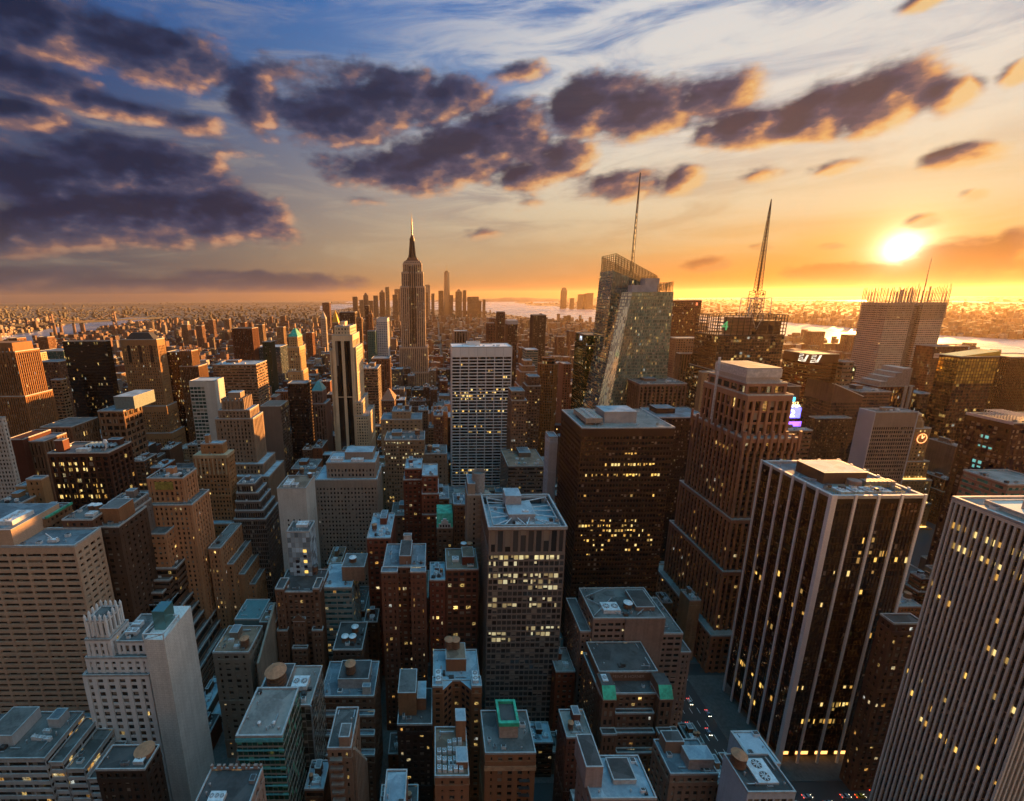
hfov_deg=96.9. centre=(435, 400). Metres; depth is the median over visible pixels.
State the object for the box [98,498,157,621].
chimney block
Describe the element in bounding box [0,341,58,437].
stone tower
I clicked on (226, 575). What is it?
orange deco tower
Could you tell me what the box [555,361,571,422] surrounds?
pink grid tower
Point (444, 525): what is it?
green mansard house
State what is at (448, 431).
city building
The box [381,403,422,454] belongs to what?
building
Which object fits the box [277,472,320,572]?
white blank building
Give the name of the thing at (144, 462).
city building
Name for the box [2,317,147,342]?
river water
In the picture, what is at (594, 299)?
hill
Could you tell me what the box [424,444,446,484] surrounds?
stone hall
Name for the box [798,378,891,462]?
wedge roof building
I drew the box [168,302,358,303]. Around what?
hill
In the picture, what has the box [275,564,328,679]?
gothic hotel
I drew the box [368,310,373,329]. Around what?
stepped tower
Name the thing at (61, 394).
narrow slab
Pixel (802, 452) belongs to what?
cornice roof block
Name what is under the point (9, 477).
white grid tower
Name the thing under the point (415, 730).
tan box block
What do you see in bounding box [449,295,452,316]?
skyline tower
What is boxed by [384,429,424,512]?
lit window building
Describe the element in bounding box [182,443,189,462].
stone building
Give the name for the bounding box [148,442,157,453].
city building
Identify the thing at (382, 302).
skyline tower
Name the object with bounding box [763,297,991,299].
hill
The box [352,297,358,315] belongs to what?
skyline tower
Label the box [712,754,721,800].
stone building
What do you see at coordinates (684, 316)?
rust slab
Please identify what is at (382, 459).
stone building
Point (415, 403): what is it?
stone building
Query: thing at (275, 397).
stone building
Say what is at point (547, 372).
octagon tower
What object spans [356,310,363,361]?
slender spire
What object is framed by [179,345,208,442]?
gothic brown tower
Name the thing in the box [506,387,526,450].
stone tower
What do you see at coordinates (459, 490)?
city building
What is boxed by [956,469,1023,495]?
teal band block
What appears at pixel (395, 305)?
skyline tower
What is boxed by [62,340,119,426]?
black tower
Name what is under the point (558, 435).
stone building
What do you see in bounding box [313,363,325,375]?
city building
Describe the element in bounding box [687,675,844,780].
pavement
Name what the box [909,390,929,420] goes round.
grey blue glass
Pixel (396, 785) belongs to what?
cyan roof house
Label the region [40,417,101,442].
arcade block
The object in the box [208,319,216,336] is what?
apartment slab
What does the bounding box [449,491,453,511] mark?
city building
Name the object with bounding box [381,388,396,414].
gable tower
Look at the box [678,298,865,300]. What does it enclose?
bay water
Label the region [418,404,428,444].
slim gothic tower
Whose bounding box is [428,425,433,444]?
stone building
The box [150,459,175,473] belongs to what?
brick building
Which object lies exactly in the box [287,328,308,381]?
green pyramid tower
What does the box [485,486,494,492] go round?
stone building
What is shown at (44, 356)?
sunlit slab
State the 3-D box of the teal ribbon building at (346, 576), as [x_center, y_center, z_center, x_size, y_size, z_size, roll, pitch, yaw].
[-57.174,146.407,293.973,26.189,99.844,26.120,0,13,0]
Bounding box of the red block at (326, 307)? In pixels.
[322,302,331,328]
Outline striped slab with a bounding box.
[834,359,853,385]
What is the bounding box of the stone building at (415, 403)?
[409,397,425,411]
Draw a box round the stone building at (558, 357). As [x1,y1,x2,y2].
[552,355,561,360]
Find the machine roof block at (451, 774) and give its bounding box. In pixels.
[434,708,469,800]
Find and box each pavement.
[213,677,553,784]
[428,632,562,665]
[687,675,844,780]
[690,656,699,663]
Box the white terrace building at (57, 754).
[0,706,127,800]
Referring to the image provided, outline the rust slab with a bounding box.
[670,300,701,336]
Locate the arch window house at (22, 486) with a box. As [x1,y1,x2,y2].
[15,481,27,492]
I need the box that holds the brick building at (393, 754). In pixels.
[388,733,398,768]
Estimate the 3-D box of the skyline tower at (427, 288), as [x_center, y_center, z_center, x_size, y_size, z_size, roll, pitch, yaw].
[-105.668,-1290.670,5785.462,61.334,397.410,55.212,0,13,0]
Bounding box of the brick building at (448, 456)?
[447,452,450,482]
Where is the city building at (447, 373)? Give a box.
[438,368,449,380]
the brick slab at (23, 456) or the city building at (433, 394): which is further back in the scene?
the city building at (433, 394)
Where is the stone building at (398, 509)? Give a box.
[391,500,404,543]
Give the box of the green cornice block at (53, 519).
[42,502,72,527]
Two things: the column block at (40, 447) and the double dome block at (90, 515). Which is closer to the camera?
the double dome block at (90, 515)
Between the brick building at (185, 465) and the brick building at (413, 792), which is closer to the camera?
the brick building at (413, 792)
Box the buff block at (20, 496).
[0,490,37,503]
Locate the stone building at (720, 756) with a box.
[717,752,726,765]
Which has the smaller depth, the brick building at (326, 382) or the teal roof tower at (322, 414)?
the teal roof tower at (322, 414)
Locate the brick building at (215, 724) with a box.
[207,710,222,749]
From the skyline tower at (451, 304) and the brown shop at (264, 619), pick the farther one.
the skyline tower at (451, 304)
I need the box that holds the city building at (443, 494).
[439,484,448,503]
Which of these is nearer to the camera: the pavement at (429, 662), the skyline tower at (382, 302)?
the pavement at (429, 662)
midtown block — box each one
[486,322,493,342]
[489,317,495,342]
[518,346,523,363]
[554,336,564,355]
[566,330,573,355]
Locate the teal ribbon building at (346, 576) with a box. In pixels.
[324,553,367,662]
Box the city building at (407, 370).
[403,366,410,385]
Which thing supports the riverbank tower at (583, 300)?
on the ground
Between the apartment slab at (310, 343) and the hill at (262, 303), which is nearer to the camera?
the apartment slab at (310, 343)
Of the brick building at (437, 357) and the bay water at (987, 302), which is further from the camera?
the bay water at (987, 302)
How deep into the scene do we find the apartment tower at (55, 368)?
710.23 m
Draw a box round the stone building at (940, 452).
[924,436,957,475]
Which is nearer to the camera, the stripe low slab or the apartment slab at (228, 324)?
the stripe low slab
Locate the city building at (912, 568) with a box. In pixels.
[905,564,923,581]
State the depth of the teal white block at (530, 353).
764.47 m
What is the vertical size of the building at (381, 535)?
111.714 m
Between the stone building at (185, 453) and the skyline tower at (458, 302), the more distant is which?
the skyline tower at (458, 302)
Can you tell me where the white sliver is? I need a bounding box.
[542,431,557,502]
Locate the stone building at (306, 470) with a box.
[296,466,321,474]
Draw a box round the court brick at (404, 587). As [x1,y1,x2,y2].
[381,533,427,729]
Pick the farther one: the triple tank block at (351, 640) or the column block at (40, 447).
the column block at (40, 447)
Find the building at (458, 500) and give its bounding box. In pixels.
[452,493,464,547]
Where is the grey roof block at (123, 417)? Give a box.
[97,390,155,457]
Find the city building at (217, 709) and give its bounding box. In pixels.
[212,701,221,721]
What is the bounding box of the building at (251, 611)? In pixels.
[234,599,269,624]
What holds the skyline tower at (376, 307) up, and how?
on the ground
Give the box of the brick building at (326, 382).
[318,378,331,392]
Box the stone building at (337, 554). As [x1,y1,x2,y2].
[327,547,346,568]
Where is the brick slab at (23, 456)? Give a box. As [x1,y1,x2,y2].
[11,429,50,482]
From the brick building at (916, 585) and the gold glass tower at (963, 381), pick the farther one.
the gold glass tower at (963, 381)
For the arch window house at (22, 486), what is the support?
on the ground
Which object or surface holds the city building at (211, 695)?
on the ground
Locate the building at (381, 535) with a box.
[367,509,395,674]
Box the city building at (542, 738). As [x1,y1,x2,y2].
[530,717,552,776]
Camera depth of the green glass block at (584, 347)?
653.02 m
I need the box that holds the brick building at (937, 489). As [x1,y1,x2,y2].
[926,470,949,523]
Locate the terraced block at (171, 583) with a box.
[149,558,225,691]
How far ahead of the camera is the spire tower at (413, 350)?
1189.01 m
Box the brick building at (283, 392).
[275,387,288,402]
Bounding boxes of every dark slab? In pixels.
[166,349,189,442]
[339,311,356,330]
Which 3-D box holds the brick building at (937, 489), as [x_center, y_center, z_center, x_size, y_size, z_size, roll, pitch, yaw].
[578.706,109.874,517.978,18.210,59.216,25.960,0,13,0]
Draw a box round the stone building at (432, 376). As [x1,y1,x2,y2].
[429,367,435,386]
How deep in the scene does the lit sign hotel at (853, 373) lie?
669.69 m
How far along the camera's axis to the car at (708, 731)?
270.56 m
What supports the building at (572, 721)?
on the ground
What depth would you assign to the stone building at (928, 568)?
357.69 m
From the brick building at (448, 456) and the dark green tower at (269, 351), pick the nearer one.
the brick building at (448, 456)
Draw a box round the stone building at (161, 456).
[157,453,165,461]
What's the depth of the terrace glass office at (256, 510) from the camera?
353.29 m
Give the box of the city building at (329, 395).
[327,391,332,409]
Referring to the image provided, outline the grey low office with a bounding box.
[500,447,543,493]
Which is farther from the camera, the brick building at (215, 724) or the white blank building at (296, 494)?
the white blank building at (296, 494)
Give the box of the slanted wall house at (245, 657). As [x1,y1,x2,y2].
[212,602,279,757]
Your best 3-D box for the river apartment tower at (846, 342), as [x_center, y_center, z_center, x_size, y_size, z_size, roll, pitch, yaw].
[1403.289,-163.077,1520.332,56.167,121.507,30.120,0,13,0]
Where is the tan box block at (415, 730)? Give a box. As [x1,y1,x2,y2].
[397,669,432,800]
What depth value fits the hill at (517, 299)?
18430.87 m
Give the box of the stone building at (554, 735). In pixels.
[550,730,556,773]
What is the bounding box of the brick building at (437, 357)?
[433,354,442,367]
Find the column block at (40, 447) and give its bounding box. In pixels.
[28,432,66,501]
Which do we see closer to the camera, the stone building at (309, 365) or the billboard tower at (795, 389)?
the billboard tower at (795, 389)
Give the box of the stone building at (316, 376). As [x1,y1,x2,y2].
[308,373,318,380]
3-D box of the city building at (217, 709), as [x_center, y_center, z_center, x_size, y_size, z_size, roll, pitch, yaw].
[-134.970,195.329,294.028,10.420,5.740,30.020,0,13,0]
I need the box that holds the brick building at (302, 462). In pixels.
[291,457,322,474]
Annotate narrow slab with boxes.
[51,378,73,419]
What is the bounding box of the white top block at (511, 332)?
[505,320,517,386]
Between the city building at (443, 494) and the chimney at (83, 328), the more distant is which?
the chimney at (83, 328)
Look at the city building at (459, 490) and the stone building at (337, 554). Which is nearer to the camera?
the stone building at (337, 554)
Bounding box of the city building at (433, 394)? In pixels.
[430,385,436,408]
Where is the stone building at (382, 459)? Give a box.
[379,455,386,509]
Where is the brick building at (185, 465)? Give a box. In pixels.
[176,463,193,467]
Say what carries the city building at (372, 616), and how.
on the ground
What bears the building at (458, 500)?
on the ground
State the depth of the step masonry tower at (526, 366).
614.14 m
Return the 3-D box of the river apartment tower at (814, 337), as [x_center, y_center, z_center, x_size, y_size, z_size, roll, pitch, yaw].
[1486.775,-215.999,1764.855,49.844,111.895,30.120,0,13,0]
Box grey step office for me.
[315,446,382,585]
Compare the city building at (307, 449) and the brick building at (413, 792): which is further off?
the city building at (307, 449)
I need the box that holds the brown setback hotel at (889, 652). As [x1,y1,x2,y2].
[839,613,918,790]
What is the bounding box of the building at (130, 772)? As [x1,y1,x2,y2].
[95,740,169,800]
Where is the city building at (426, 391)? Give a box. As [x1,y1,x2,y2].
[423,383,429,409]
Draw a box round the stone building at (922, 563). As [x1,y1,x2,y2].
[918,556,927,570]
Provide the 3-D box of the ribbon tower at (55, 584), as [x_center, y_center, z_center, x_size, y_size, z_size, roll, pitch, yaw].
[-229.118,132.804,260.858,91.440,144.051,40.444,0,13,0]
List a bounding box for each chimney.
[52,323,57,337]
[59,323,63,332]
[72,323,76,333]
[81,323,85,333]
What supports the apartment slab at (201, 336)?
on the ground
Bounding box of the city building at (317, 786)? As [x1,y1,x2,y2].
[304,759,330,800]
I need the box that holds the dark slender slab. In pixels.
[529,314,545,370]
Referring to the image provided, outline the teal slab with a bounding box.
[367,330,376,362]
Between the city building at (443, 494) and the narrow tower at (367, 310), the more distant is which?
the narrow tower at (367, 310)
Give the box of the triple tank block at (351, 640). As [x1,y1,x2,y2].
[333,621,369,660]
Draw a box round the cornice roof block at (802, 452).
[788,424,812,459]
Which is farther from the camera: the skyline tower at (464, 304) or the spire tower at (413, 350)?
the skyline tower at (464, 304)
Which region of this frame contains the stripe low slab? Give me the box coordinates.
[453,330,467,342]
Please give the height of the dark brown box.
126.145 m
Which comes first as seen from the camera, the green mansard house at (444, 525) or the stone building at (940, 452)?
the green mansard house at (444, 525)
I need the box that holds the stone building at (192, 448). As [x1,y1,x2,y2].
[187,439,197,462]
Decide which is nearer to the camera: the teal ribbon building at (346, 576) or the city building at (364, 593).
the teal ribbon building at (346, 576)
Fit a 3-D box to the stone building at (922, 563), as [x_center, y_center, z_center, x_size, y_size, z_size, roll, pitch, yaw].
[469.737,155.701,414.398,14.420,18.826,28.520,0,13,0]
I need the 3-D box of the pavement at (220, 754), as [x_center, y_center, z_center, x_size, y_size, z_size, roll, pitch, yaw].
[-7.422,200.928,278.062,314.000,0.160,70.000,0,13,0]
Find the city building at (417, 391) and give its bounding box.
[412,387,422,397]
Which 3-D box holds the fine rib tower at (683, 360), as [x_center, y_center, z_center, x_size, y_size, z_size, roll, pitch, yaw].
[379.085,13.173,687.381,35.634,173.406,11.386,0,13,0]
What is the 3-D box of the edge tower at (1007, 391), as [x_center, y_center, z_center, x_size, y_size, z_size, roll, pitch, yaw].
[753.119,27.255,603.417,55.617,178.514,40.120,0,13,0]
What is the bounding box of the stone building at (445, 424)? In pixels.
[431,405,447,451]
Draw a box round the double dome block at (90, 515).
[61,503,103,527]
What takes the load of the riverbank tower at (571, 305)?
on the ground
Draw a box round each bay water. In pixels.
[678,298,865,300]
[952,301,1023,303]
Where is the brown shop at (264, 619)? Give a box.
[259,603,279,660]
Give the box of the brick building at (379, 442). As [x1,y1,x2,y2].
[376,434,381,450]
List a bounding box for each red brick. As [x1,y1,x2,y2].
[403,456,422,542]
[422,464,438,606]
[429,562,445,687]
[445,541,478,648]
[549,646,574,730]
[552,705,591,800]
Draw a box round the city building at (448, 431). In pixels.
[448,412,449,451]
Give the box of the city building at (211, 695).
[204,676,218,712]
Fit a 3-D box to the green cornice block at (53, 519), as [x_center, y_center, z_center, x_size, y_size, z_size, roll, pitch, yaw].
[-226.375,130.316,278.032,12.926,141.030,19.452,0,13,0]
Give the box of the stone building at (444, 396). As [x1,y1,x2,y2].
[437,393,449,402]
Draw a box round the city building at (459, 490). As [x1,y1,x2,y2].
[454,488,464,492]
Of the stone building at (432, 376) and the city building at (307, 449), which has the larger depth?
the stone building at (432, 376)
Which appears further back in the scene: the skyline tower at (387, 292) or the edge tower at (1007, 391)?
the skyline tower at (387, 292)
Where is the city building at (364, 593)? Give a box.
[360,586,368,616]
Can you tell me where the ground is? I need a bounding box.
[0,296,1023,800]
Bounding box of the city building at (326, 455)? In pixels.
[323,451,334,465]
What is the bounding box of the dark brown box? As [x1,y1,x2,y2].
[807,416,851,460]
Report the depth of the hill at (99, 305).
15966.51 m
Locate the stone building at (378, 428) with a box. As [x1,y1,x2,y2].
[375,424,380,446]
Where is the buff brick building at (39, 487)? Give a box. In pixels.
[25,475,53,502]
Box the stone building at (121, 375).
[116,372,126,381]
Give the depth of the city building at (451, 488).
579.81 m
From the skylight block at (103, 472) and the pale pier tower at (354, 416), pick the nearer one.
the skylight block at (103, 472)
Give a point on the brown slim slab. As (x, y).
(500, 326)
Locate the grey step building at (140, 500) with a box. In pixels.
[107,488,155,530]
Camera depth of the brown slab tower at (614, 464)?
312.06 m
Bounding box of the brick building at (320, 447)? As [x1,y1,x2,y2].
[312,438,327,464]
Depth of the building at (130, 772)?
180.98 m
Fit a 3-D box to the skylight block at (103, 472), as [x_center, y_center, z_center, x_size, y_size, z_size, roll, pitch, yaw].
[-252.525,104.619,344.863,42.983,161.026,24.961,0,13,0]
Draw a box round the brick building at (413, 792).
[380,784,418,800]
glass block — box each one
[40,348,64,358]
[258,344,288,382]
[571,332,595,408]
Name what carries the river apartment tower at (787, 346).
on the ground
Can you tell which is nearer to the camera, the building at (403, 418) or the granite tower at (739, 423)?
the granite tower at (739, 423)
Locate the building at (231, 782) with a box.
[195,763,266,800]
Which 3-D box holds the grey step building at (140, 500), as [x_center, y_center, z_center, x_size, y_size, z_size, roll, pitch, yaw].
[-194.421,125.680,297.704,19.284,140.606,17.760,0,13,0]
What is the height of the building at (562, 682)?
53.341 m
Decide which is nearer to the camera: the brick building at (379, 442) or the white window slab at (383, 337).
the brick building at (379, 442)
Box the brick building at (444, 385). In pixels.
[440,377,447,392]
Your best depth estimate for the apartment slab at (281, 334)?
1790.22 m
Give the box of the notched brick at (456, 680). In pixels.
[432,636,481,800]
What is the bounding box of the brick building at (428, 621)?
[426,570,429,661]
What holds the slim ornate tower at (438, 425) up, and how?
on the ground
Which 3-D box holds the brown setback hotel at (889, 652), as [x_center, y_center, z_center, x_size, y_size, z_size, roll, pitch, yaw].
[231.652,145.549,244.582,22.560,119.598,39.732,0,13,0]
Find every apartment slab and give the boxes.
[8,337,26,340]
[37,336,56,349]
[181,324,192,345]
[195,325,206,347]
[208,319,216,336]
[224,319,231,329]
[240,322,246,326]
[256,324,265,344]
[276,326,286,343]
[280,316,285,325]
[306,332,315,358]
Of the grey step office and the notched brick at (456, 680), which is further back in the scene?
the grey step office
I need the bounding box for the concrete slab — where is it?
[260,400,293,476]
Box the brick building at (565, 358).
[562,356,569,361]
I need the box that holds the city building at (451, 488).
[449,486,464,490]
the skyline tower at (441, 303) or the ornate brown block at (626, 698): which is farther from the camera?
the skyline tower at (441, 303)
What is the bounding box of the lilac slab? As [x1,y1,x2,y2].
[848,407,918,484]
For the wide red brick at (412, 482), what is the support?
on the ground
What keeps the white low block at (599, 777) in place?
on the ground
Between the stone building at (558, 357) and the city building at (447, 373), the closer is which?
the city building at (447, 373)
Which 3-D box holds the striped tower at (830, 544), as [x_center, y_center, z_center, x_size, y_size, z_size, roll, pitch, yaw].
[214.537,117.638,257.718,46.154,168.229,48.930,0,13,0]
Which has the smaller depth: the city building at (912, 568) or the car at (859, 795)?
the car at (859, 795)
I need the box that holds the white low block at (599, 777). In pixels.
[574,734,656,800]
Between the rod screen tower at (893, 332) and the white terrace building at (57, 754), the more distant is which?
the rod screen tower at (893, 332)
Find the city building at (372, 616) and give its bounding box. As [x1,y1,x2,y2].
[364,606,381,689]
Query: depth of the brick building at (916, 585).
337.37 m
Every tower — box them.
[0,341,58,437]
[0,416,20,499]
[0,503,114,718]
[42,359,76,416]
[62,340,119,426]
[82,599,214,800]
[120,332,186,447]
[146,466,267,630]
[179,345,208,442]
[189,377,225,451]
[193,434,237,537]
[215,390,284,501]
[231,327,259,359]
[234,662,326,800]
[262,340,278,393]
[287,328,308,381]
[312,381,333,450]
[320,311,328,351]
[327,707,368,800]
[329,321,375,450]
[332,311,339,333]
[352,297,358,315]
[359,300,363,316]
[363,293,368,316]
[365,305,369,362]
[368,301,373,316]
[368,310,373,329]
[371,356,391,396]
[373,295,378,316]
[379,290,385,316]
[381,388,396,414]
[385,287,389,316]
[392,295,398,317]
[394,289,400,315]
[399,213,429,385]
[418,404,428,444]
[425,285,429,315]
[425,292,427,316]
[431,293,434,316]
[433,410,442,444]
[438,291,443,317]
[444,270,449,316]
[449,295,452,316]
[450,341,512,486]
[455,289,461,316]
[462,290,465,316]
[465,469,490,665]
[467,297,478,316]
[478,301,481,316]
[479,488,567,723]
[482,299,485,317]
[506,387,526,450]
[514,359,536,387]
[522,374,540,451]
[537,356,557,455]
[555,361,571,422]
[556,405,674,636]
[560,288,566,308]
[569,298,573,308]
[577,294,581,308]
[581,294,584,308]
[582,173,673,408]
[584,293,593,308]
[640,404,699,561]
[648,730,718,800]
[656,357,802,672]
[673,352,692,382]
[684,199,788,408]
[694,371,714,411]
[716,730,795,800]
[722,459,927,763]
[780,350,839,426]
[782,344,795,349]
[786,383,801,427]
[803,331,824,350]
[828,350,841,358]
[838,334,854,351]
[850,258,951,380]
[851,365,914,408]
[868,495,1023,800]
[902,412,931,529]
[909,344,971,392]
[924,349,1001,443]
[925,409,1023,564]
[985,353,1023,411]
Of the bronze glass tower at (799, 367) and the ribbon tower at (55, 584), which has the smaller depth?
the ribbon tower at (55, 584)
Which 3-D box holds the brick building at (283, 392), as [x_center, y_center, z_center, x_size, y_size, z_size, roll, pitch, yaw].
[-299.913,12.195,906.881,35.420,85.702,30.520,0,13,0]
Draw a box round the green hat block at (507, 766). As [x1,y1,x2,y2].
[479,699,535,800]
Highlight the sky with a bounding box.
[0,0,1023,302]
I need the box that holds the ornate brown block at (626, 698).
[579,641,673,776]
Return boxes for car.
[705,728,711,735]
[801,794,812,798]
[840,793,851,798]
[854,793,865,798]
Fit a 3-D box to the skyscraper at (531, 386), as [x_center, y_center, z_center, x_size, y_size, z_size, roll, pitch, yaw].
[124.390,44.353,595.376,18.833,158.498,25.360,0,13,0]
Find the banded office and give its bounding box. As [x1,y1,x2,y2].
[212,358,269,410]
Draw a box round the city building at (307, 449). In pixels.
[302,443,312,458]
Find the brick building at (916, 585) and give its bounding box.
[902,570,929,604]
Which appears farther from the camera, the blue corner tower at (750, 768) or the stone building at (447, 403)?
the stone building at (447, 403)
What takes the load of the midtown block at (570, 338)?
on the ground
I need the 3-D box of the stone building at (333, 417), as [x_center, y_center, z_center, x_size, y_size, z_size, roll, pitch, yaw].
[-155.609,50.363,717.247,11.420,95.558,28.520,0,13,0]
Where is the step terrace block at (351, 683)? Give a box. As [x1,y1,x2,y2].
[324,659,382,800]
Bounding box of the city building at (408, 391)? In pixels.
[406,386,411,400]
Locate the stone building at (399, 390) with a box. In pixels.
[393,385,404,396]
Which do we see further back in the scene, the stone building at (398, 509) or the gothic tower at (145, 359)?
the gothic tower at (145, 359)
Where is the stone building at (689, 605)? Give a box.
[676,586,700,659]
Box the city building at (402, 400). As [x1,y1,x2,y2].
[396,395,405,405]
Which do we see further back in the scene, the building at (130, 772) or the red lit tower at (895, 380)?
the red lit tower at (895, 380)
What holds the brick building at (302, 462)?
on the ground
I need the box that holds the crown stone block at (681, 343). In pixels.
[667,336,693,377]
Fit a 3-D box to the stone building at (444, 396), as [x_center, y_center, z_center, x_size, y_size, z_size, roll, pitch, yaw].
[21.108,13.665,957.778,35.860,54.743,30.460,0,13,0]
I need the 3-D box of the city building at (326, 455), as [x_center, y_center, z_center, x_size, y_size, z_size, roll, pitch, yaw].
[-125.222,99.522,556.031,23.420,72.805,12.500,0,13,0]
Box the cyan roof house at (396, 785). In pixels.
[383,769,407,800]
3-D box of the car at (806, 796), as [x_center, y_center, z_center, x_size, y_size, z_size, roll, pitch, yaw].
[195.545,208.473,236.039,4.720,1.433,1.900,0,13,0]
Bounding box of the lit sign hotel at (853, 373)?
[850,365,856,383]
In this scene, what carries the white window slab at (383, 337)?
on the ground
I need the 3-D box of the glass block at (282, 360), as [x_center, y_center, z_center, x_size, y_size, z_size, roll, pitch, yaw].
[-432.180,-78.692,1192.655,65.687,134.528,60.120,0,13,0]
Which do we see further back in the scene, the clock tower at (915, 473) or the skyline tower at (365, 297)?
the skyline tower at (365, 297)
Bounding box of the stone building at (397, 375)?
[391,366,403,387]
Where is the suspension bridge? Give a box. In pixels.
[10,312,161,328]
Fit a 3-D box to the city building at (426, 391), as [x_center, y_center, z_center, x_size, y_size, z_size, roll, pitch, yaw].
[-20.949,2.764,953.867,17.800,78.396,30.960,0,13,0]
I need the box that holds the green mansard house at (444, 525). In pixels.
[436,504,452,561]
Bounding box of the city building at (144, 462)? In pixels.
[134,448,157,490]
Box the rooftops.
[0,297,1023,324]
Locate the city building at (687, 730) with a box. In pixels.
[677,723,704,744]
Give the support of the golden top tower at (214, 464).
on the ground
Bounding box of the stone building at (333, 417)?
[331,404,334,430]
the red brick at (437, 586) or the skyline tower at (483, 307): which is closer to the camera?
the red brick at (437, 586)
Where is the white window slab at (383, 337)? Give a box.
[376,317,389,355]
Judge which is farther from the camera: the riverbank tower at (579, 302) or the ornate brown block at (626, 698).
the riverbank tower at (579, 302)
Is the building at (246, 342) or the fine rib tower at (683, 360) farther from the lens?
the building at (246, 342)
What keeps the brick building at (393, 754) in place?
on the ground
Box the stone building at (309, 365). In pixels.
[306,362,314,373]
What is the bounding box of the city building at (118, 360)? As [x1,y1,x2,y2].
[114,357,123,364]
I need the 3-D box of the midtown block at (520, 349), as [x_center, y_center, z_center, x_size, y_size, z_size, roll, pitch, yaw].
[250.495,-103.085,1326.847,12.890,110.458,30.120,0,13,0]
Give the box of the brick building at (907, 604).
[897,591,921,617]
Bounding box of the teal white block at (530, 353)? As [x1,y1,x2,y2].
[522,348,537,370]
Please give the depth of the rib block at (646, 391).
535.14 m
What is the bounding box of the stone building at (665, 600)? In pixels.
[655,592,672,614]
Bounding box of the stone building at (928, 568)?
[924,565,932,574]
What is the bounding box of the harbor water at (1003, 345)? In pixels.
[320,300,1023,352]
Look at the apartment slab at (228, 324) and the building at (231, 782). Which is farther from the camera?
the apartment slab at (228, 324)
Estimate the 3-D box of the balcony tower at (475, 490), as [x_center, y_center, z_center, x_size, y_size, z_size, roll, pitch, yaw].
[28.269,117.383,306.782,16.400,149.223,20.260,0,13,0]
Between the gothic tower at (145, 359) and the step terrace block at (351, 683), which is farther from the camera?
the gothic tower at (145, 359)
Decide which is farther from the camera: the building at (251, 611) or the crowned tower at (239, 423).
the crowned tower at (239, 423)
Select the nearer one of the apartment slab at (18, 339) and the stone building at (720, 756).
the stone building at (720, 756)
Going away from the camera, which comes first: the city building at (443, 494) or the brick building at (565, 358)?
the city building at (443, 494)
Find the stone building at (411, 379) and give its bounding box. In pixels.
[408,372,414,390]
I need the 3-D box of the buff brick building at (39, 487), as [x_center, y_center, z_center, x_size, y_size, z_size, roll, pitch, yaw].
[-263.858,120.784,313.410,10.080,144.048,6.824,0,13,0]
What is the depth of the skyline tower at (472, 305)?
5387.63 m
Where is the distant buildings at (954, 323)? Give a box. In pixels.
[0,309,1023,800]
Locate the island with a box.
[530,304,557,305]
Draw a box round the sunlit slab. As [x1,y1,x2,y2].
[40,352,47,359]
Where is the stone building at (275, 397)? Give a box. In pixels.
[270,394,280,399]
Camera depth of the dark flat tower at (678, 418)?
422.78 m
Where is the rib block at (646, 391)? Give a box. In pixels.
[626,376,686,408]
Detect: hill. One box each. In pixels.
[0,304,191,305]
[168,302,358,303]
[434,297,559,301]
[567,298,675,300]
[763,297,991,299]
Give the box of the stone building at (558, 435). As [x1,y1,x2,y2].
[556,434,559,476]
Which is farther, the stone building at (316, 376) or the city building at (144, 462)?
the stone building at (316, 376)
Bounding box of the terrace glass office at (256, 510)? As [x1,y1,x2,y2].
[233,475,284,602]
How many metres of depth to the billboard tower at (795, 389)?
536.13 m
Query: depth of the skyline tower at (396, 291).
5849.83 m
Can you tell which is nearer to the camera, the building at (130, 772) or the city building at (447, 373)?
the building at (130, 772)
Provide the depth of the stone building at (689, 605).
319.20 m
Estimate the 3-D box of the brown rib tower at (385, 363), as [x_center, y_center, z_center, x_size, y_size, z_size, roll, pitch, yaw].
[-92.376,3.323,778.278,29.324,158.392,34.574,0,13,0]
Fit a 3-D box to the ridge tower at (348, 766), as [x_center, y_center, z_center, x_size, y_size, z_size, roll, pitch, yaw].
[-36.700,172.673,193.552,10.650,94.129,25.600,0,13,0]
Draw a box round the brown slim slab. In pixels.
[496,311,504,342]
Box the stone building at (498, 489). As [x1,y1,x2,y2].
[494,487,502,492]
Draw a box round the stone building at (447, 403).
[444,400,449,411]
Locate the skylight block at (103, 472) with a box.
[47,437,139,511]
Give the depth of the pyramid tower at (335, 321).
1775.63 m
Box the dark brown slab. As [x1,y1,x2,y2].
[287,380,314,463]
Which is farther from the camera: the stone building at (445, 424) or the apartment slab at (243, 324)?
the apartment slab at (243, 324)
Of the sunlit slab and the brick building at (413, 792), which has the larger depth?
the sunlit slab
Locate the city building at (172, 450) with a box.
[160,442,183,462]

